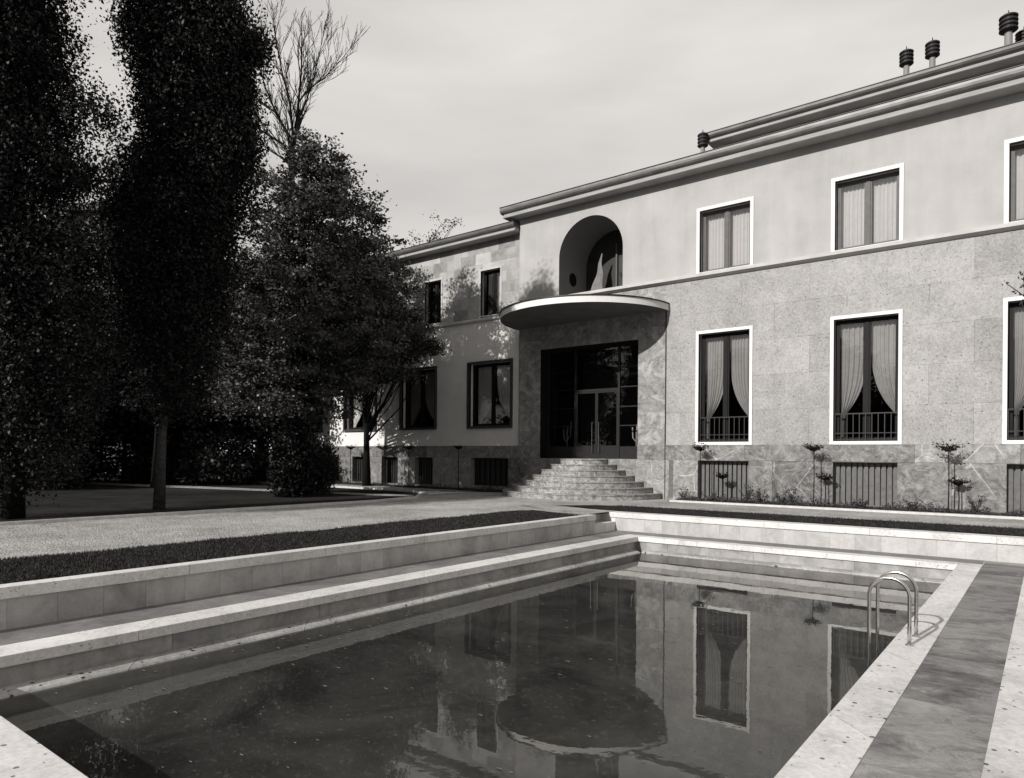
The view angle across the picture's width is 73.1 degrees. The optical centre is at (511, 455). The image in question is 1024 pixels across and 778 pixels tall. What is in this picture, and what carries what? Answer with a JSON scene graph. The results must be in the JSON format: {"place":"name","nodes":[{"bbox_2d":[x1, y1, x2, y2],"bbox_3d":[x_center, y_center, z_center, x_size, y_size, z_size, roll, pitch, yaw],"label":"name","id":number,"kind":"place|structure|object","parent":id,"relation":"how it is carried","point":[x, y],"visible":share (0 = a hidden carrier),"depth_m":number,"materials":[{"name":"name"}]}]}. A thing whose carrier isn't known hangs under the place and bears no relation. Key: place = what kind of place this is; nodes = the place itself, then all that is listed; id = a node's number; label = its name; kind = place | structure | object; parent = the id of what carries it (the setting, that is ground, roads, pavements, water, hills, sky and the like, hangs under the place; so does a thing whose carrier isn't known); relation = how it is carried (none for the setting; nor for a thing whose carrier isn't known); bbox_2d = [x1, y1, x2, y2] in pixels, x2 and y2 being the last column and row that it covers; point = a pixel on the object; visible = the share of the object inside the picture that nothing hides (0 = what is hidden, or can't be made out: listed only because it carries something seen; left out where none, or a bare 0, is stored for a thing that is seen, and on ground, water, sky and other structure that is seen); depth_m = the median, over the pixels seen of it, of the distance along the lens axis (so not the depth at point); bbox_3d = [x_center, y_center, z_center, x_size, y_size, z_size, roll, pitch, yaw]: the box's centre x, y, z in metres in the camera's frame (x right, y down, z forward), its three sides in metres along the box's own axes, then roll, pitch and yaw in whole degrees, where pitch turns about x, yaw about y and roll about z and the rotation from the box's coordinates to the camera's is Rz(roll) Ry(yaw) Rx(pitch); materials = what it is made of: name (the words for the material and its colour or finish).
{"place":"outdoors","nodes":[
{"label":"outdoors","id":0,"kind":"place"},
{"bbox_2d":[64,202,218,464],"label":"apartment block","id":1,"kind":"structure","parent":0,"point":[84,211],"depth_m":69.74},
{"bbox_2d":[70,470,413,496],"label":"park path","id":2,"kind":"structure","parent":0,"point":[148,485],"depth_m":25.47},
{"bbox_2d":[0,454,668,521],"bbox_3d":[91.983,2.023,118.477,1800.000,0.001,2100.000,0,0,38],"label":"ground","id":3,"kind":"structure","parent":0,"point":[90,500],"depth_m":19.75,"materials":[{"name":"black plant"}]},
{"bbox_2d":[0,431,100,489],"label":"shrub","id":4,"kind":"object","parent":3,"relation":"on","point":[81,481],"visible":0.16,"depth_m":24.24,"materials":[{"name":"black plant"}]},
{"bbox_2d":[0,327,134,487],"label":"park tree","id":5,"kind":"object","parent":3,"relation":"on","point":[108,421],"visible":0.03,"depth_m":26.34,"materials":[{"name":"black plant"}]},
{"bbox_2d":[0,0,151,518],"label":"poplar tree","id":6,"kind":"object","parent":3,"relation":"on","point":[41,257],"visible":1,"depth_m":13.29,"materials":[{"name":"black plant"}]},
{"bbox_2d":[74,280,116,431],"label":"park tree","id":7,"kind":"object","parent":3,"relation":"on","point":[95,309],"depth_m":51.12,"materials":[{"name":"black plant"}]},
{"bbox_2d":[61,435,135,481],"bbox_3d":[-18.747,-0.125,29.830,4.483,2.726,4.019,0,0,-19],"label":"shrub","id":8,"kind":"object","parent":3,"relation":"on","point":[108,469],"visible":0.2,"depth_m":29.82,"materials":[{"name":"black plant"}]},
{"bbox_2d":[61,268,135,441],"bbox_3d":[-20.370,-4.301,27.353,9.124,11.125,10.622,0,0,30],"label":"park tree","id":9,"kind":"object","parent":3,"relation":"on","point":[119,375],"visible":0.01,"depth_m":28.45,"materials":[{"name":"black plant"}]},
{"bbox_2d":[75,294,225,482],"bbox_3d":[-15.566,-2.967,29.985,8.093,8.476,6.952,0,0,23],"label":"park tree","id":10,"kind":"object","parent":3,"relation":"on","point":[173,439],"visible":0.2,"depth_m":28.70,"materials":[{"name":"black plant"}]},
{"bbox_2d":[102,365,206,487],"bbox_3d":[-13.450,-1.357,25.791,3.568,5.123,3.556,0,0,38],"label":"young tree","id":11,"kind":"object","parent":3,"relation":"on","point":[134,404],"visible":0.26,"depth_m":25.65,"materials":[{"name":"black plant"}]},
{"bbox_2d":[111,437,197,483],"bbox_3d":[-15.322,0.115,30.002,3.736,2.271,3.349,0,0,38],"label":"shrub","id":12,"kind":"object","parent":3,"relation":"on","point":[133,474],"visible":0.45,"depth_m":29.36,"materials":[{"name":"black plant"}]},
{"bbox_2d":[108,442,201,477],"bbox_3d":[-17.980,-0.225,35.379,4.857,2.953,4.353,0,0,-11],"label":"shrub","id":13,"kind":"object","parent":3,"relation":"on","point":[170,460],"visible":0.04,"depth_m":35.05,"materials":[{"name":"black plant"}]},
{"bbox_2d":[98,284,247,449],"bbox_3d":[-18.256,-5.062,38.791,10.428,12.714,12.140,0,0,16],"label":"park tree","id":14,"kind":"object","parent":3,"relation":"on","point":[120,334],"depth_m":36.55,"materials":[{"name":"black plant"}]},
{"bbox_2d":[82,0,288,509],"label":"poplar tree","id":15,"kind":"object","parent":3,"relation":"on","point":[174,213],"visible":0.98,"depth_m":15.31,"materials":[{"name":"black plant"}]},
{"bbox_2d":[0,473,426,525],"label":"path kerb","id":16,"kind":"structure","parent":3,"relation":"on","point":[421,493],"depth_m":15.38,"materials":[{"name":"grey stone"}]},
{"bbox_2d":[172,420,268,485],"bbox_3d":[-12.102,-0.073,29.066,4.019,2.726,4.483,0,0,21],"label":"shrub","id":17,"kind":"object","parent":3,"relation":"on","point":[230,469],"visible":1,"depth_m":28.32,"materials":[{"name":"black plant"}]},
{"bbox_2d":[191,285,327,480],"bbox_3d":[-12.272,-3.979,32.907,10.116,10.595,8.690,0,0,38],"label":"park tree","id":18,"kind":"object","parent":3,"relation":"on","point":[260,433],"visible":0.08,"depth_m":30.34,"materials":[{"name":"black plant"}]},
{"bbox_2d":[261,406,317,497],"bbox_3d":[-6.706,-0.137,20.892,1.641,2.829,1.629,0,0,-7],"label":"bush","id":19,"kind":"object","parent":3,"relation":"on","point":[288,456],"visible":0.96,"depth_m":20.64,"materials":[{"name":"black plant"}]},
{"bbox_2d":[242,0,370,422],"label":"bare tree","id":20,"kind":"object","parent":3,"relation":"on","point":[298,111],"visible":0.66,"depth_m":30.11,"materials":[{"name":"grey plant"}]},
{"bbox_2d":[278,436,344,494],"bbox_3d":[-6.708,0.318,22.611,2.329,1.976,2.277,0,0,7],"label":"bush","id":21,"kind":"object","parent":3,"relation":"on","point":[325,467],"visible":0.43,"depth_m":22.44,"materials":[{"name":"black plant"}]},
{"bbox_2d":[190,126,438,496],"bbox_3d":[-6.726,-4.490,21.868,9.146,11.694,7.470,0,0,38],"label":"maple tree","id":22,"kind":"object","parent":3,"relation":"on","point":[294,310],"visible":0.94,"depth_m":20.49,"materials":[{"name":"black plant"}]},
{"bbox_2d":[310,231,451,485],"bbox_3d":[-5.899,-3.594,26.384,9.886,9.902,5.602,0,0,62],"label":"maple tree","id":23,"kind":"object","parent":3,"relation":"on","point":[424,346],"visible":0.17,"depth_m":24.65,"materials":[{"name":"black plant"}]},
{"bbox_2d":[266,479,502,491],"bbox_3d":[-5.960,1.244,29.024,15.000,0.060,0.650,0,0,38],"label":"soil border","id":24,"kind":"object","parent":3,"relation":"on","point":[464,489],"visible":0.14,"depth_m":26.60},
{"bbox_2d":[346,445,355,483],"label":"standard rose","id":25,"kind":"object","parent":24,"relation":"on","point":[350,447],"visible":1,"depth_m":29.44,"materials":[{"name":"black plant"}]},
{"bbox_2d":[375,443,389,481],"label":"standard rose","id":26,"kind":"object","parent":24,"relation":"on","point":[382,448],"visible":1,"depth_m":28.22,"materials":[{"name":"black plant"}]},
{"bbox_2d":[402,444,414,485],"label":"standard rose","id":27,"kind":"object","parent":24,"relation":"on","point":[409,447],"visible":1,"depth_m":27.34,"materials":[{"name":"black plant"}]},
{"bbox_2d":[452,444,464,488],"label":"standard rose","id":28,"kind":"object","parent":24,"relation":"on","point":[458,447],"visible":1,"depth_m":25.71,"materials":[{"name":"black plant"}]},
{"bbox_2d":[404,214,464,246],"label":"park tree","id":29,"kind":"object","parent":3,"relation":"on","point":[434,236],"visible":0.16,"depth_m":48.98,"materials":[{"name":"grey plant"}]},
{"bbox_2d":[0,511,1023,777],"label":"swimming pool","id":30,"kind":"structure","parent":3,"relation":"in","point":[58,631],"depth_m":8.39,"materials":[{"name":"stone"}]},
{"bbox_2d":[0,551,940,777],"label":"water","id":31,"kind":"structure","parent":30,"relation":"in","point":[433,727],"depth_m":5.93,"materials":[{"name":"liquid"}]},
{"bbox_2d":[75,557,928,777],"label":"floating leaves","id":32,"kind":"object","parent":31,"relation":"on","point":[446,667],"visible":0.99,"depth_m":6.80,"materials":[{"name":"plant"}]},
{"bbox_2d":[867,571,919,668],"bbox_3d":[3.581,1.970,6.513,0.411,1.716,0.472,0,0,38],"label":"pool ladder","id":33,"kind":"object","parent":30,"relation":"attached to","point":[884,576],"visible":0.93,"depth_m":6.45,"materials":[{"name":"silver metal"}]},
{"bbox_2d":[306,10,1023,513],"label":"villa","id":34,"kind":"object","parent":3,"relation":"on","point":[756,302],"visible":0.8,"depth_m":19.41,"materials":[{"name":"stone"}]},
{"bbox_2d":[306,397,322,432],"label":"window","id":35,"kind":"structure","parent":34,"relation":"in","point":[321,397],"depth_m":31.60,"materials":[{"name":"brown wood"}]},
{"bbox_2d":[343,393,376,431],"bbox_3d":[-6.496,-2.290,30.092,2.140,2.500,0.428,0,0,38],"label":"window","id":36,"kind":"structure","parent":34,"relation":"in","point":[356,404],"depth_m":30.51,"materials":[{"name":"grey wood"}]},
{"bbox_2d":[399,366,436,429],"bbox_3d":[-3.684,-2.269,27.909,2.060,2.500,0.428,0,0,38],"label":"window","id":37,"kind":"structure","parent":34,"relation":"in","point":[429,383],"depth_m":27.96,"materials":[{"name":"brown wood"}]},
{"bbox_2d":[423,277,442,325],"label":"window","id":38,"kind":"structure","parent":34,"relation":"in","point":[436,284],"depth_m":27.49,"materials":[{"name":"concrete"}]},
{"bbox_2d":[466,358,512,428],"bbox_3d":[-0.738,-2.246,25.621,2.140,2.500,0.427,0,0,38],"label":"window","id":39,"kind":"structure","parent":34,"relation":"in","point":[487,375],"depth_m":25.73,"materials":[{"name":"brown wood"}]},
{"bbox_2d":[479,265,501,317],"bbox_3d":[-0.680,-6.035,25.674,1.080,1.800,0.406,0,0,38],"label":"window","id":40,"kind":"structure","parent":34,"relation":"in","point":[494,273],"depth_m":25.71,"materials":[{"name":"concrete"}]},
{"bbox_2d":[563,421,571,445],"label":"potted plant","id":41,"kind":"object","parent":34,"relation":"on","point":[567,434],"visible":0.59,"depth_m":24.24,"materials":[{"name":"plant"}]},
{"bbox_2d":[576,391,596,457],"bbox_3d":[2.488,-1.023,23.320,0.803,2.225,0.151,0,0,38],"label":"door","id":42,"kind":"structure","parent":34,"relation":"in","point":[581,451],"depth_m":23.33,"materials":[{"name":"grey metal"}]},
{"bbox_2d":[596,390,617,457],"bbox_3d":[3.125,-1.018,22.825,0.803,2.225,0.151,0,0,38],"label":"door","id":43,"kind":"structure","parent":34,"relation":"in","point":[602,451],"depth_m":22.90,"materials":[{"name":"grey metal"}]},
{"bbox_2d":[632,424,637,445],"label":"potted plant","id":44,"kind":"object","parent":34,"relation":"on","point":[636,434],"visible":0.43,"depth_m":22.58,"materials":[{"name":"plant"}]},
{"bbox_2d":[695,325,752,444],"bbox_3d":[6.218,-1.977,20.102,1.676,3.356,0.433,0,0,38],"label":"window","id":45,"kind":"structure","parent":34,"relation":"in","point":[718,350],"depth_m":20.12,"materials":[{"name":"white stone"}]},
{"bbox_2d":[696,196,753,273],"bbox_3d":[6.247,-6.324,20.097,1.680,1.925,0.421,0,0,38],"label":"window","id":46,"kind":"structure","parent":34,"relation":"in","point":[728,233],"depth_m":20.15,"materials":[{"name":"white stone"}]},
{"bbox_2d":[829,309,902,444],"bbox_3d":[9.148,-1.954,17.827,1.676,3.356,0.433,0,0,38],"label":"window","id":47,"kind":"structure","parent":34,"relation":"in","point":[881,342],"depth_m":17.85,"materials":[{"name":"white stone"}]},
{"bbox_2d":[831,163,903,251],"bbox_3d":[9.178,-6.302,17.822,1.680,1.925,0.421,0,0,38],"label":"window","id":48,"kind":"structure","parent":34,"relation":"in","point":[870,210],"depth_m":17.87,"materials":[{"name":"white stone"}]},
{"bbox_2d":[1002,296,1023,443],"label":"window","id":49,"kind":"structure","parent":34,"relation":"in","point":[1013,319],"depth_m":15.99,"materials":[{"name":"white stone"}]},
{"bbox_2d":[1004,136,1023,222],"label":"window","id":50,"kind":"structure","parent":34,"relation":"in","point":[1014,195],"depth_m":15.98,"materials":[{"name":"white stone"}]},
{"bbox_2d":[669,499,1023,519],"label":"bed kerb","id":51,"kind":"structure","parent":3,"relation":"on","point":[886,511],"depth_m":16.85,"materials":[{"name":"grey stone"}]},
{"bbox_2d":[679,499,1023,516],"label":"flower bed","id":52,"kind":"object","parent":3,"relation":"on","point":[863,508],"visible":0.2,"depth_m":17.09,"materials":[{"name":"soil"}]},
{"bbox_2d":[335,479,1023,515],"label":"ground cover","id":53,"kind":"object","parent":52,"relation":"on","point":[849,505],"visible":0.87,"depth_m":17.64,"materials":[{"name":"black plant"}]},
{"bbox_2d":[678,486,692,497],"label":"rose bush","id":54,"kind":"object","parent":52,"relation":"on","point":[684,494],"visible":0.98,"depth_m":20.11,"materials":[{"name":"grey plant"}]},
{"bbox_2d":[691,442,708,497],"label":"standard rose","id":55,"kind":"object","parent":52,"relation":"on","point":[700,448],"visible":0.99,"depth_m":19.89,"materials":[{"name":"black plant"}]},
{"bbox_2d":[699,491,716,500],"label":"rose bush","id":56,"kind":"object","parent":52,"relation":"on","point":[713,498],"visible":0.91,"depth_m":19.58,"materials":[{"name":"grey plant"}]},
{"bbox_2d":[713,472,728,499],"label":"standard rose","id":57,"kind":"object","parent":52,"relation":"on","point":[721,476],"visible":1,"depth_m":19.63,"materials":[{"name":"black plant"}]},
{"bbox_2d":[738,483,753,500],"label":"rose bush","id":58,"kind":"object","parent":52,"relation":"on","point":[749,494],"visible":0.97,"depth_m":18.98,"materials":[{"name":"grey plant"}]},
{"bbox_2d":[750,488,769,501],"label":"rose bush","id":59,"kind":"object","parent":52,"relation":"on","point":[759,495],"visible":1,"depth_m":18.72,"materials":[{"name":"grey plant"}]},
{"bbox_2d":[775,490,786,503],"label":"rose bush","id":60,"kind":"object","parent":52,"relation":"on","point":[782,499],"visible":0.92,"depth_m":18.41,"materials":[{"name":"grey plant"}]},
{"bbox_2d":[785,488,799,503],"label":"rose bush","id":61,"kind":"object","parent":52,"relation":"on","point":[791,497],"visible":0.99,"depth_m":18.21,"materials":[{"name":"grey plant"}]},
{"bbox_2d":[803,442,822,502],"bbox_3d":[7.865,0.486,17.962,0.586,1.749,0.610,0,0,38],"label":"standard rose","id":62,"kind":"object","parent":52,"relation":"on","point":[814,448],"visible":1,"depth_m":17.95,"materials":[{"name":"black plant"}]},
{"bbox_2d":[816,472,831,504],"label":"standard rose","id":63,"kind":"object","parent":52,"relation":"on","point":[824,477],"visible":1,"depth_m":18.01,"materials":[{"name":"black plant"}]},
{"bbox_2d":[850,497,868,506],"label":"rose bush","id":64,"kind":"object","parent":52,"relation":"on","point":[861,504],"visible":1,"depth_m":17.25,"materials":[{"name":"grey plant"}]},
{"bbox_2d":[903,498,923,510],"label":"rose bush","id":65,"kind":"object","parent":52,"relation":"on","point":[910,505],"visible":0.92,"depth_m":16.51,"materials":[{"name":"grey plant"}]},
{"bbox_2d":[932,439,969,511],"bbox_3d":[10.135,0.499,16.101,0.742,1.759,0.661,0,0,-18],"label":"standard rose","id":66,"kind":"object","parent":52,"relation":"on","point":[950,448],"visible":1,"depth_m":16.08,"materials":[{"name":"black plant"}]},
{"bbox_2d":[947,476,971,508],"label":"standard rose","id":67,"kind":"object","parent":52,"relation":"on","point":[957,482],"visible":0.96,"depth_m":16.17,"materials":[{"name":"black plant"}]},
{"bbox_2d":[966,493,985,511],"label":"rose bush","id":68,"kind":"object","parent":52,"relation":"on","point":[980,501],"visible":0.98,"depth_m":15.75,"materials":[{"name":"grey plant"}]},
{"bbox_2d":[0,478,1023,559],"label":"gravel path","id":69,"kind":"structure","parent":0,"point":[55,538],"depth_m":13.90,"materials":[{"name":"grey gravel"}]},
{"bbox_2d":[0,505,1023,583],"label":"lawn","id":70,"kind":"structure","parent":0,"point":[589,507],"depth_m":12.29,"materials":[{"name":"black plant"}]},
{"bbox_2d":[1002,271,1023,305],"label":"tree","id":71,"kind":"object","parent":70,"relation":"on","point":[1021,286],"visible":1,"depth_m":12.29,"materials":[{"name":"grey plant"}]},
{"bbox_2d":[36,0,1023,563],"label":"sky","id":72,"kind":"structure","parent":0,"point":[468,110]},
{"bbox_2d":[523,504,610,514],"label":"paved path","id":73,"kind":"structure","parent":0,"point":[565,509],"depth_m":16.48,"materials":[{"name":"grey stone"}]},
{"bbox_2d":[851,561,1023,777],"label":"paving","id":74,"kind":"structure","parent":0,"point":[938,722],"depth_m":4.95,"materials":[{"name":"stone"}]},
{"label":"terrace","id":75,"kind":"structure","parent":0,"visible":0},
{"bbox_2d":[981,578,1023,777],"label":"paving border","id":76,"kind":"object","parent":75,"relation":"on","point":[1004,757],"depth_m":4.52,"materials":[{"name":"stone"}]}
]}

